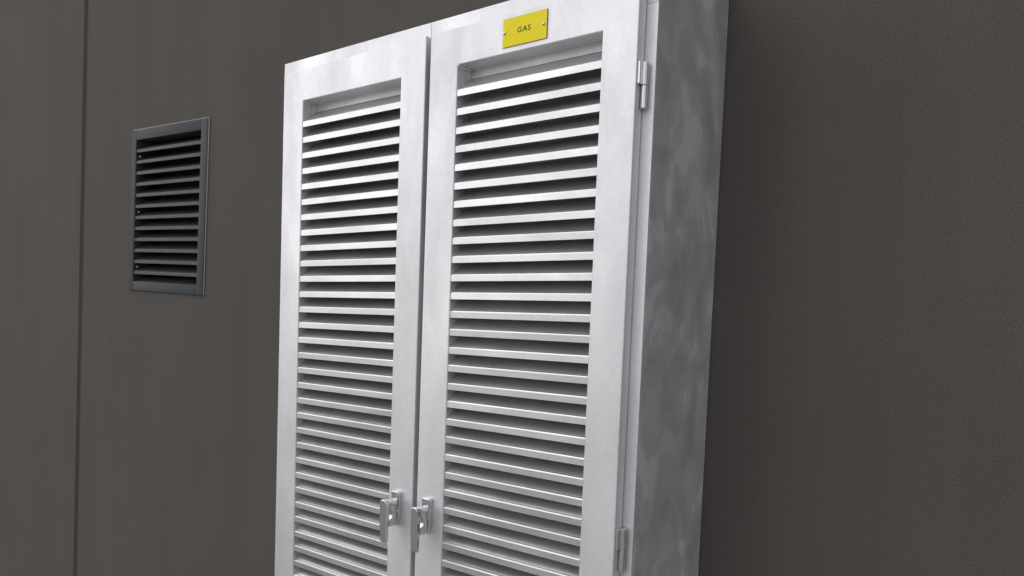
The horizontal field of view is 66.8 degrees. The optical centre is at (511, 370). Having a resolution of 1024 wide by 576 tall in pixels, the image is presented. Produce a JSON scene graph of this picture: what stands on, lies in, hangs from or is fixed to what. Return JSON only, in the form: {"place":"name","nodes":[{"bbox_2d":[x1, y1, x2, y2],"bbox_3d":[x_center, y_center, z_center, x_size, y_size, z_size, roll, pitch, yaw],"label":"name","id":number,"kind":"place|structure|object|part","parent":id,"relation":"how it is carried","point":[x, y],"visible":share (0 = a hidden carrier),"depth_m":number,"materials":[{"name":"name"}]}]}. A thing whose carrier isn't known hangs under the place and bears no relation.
{"place":"outdoors","nodes":[
{"label":"outdoors","id":0,"kind":"place"},
{"bbox_2d":[0,0,1023,575],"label":"wall","id":1,"kind":"structure","parent":0,"point":[866,388],"depth_m":1.67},
{"bbox_2d":[129,117,209,294],"bbox_3d":[-1.341,-0.647,3.138,0.578,0.664,0.117,7,6,38],"label":"wall vent","id":2,"kind":"object","parent":1,"relation":"attached to","point":[172,181],"depth_m":3.15,"materials":[{"name":"metal"}]},
{"label":"ground","id":3,"kind":"structure","parent":0,"visible":0},
{"bbox_2d":[275,0,728,575],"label":"gas cabinet","id":4,"kind":"object","parent":3,"relation":"on","point":[497,274],"visible":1,"depth_m":1.66,"materials":[{"name":"metal"}]},
{"bbox_3d":[-0.443,0.266,1.968,0.537,2.076,0.112,5,4,38],"label":"door","id":5,"kind":"part","parent":4,"relation":"part of","materials":[{"name":"metal"}]},
{"bbox_2d":[503,8,547,48],"bbox_3d":[0.025,-0.692,1.571,0.112,0.057,0.006,5,4,38],"label":"gas sign","id":6,"kind":"object","parent":4,"relation":"attached to","point":[525,28],"visible":1,"depth_m":1.57,"materials":[{"name":"gold metal"}]},
{"bbox_3d":[-0.007,0.303,1.630,0.539,2.076,0.112,5,4,38],"label":"door","id":7,"kind":"part","parent":4,"relation":"part of","materials":[{"name":"metal"}]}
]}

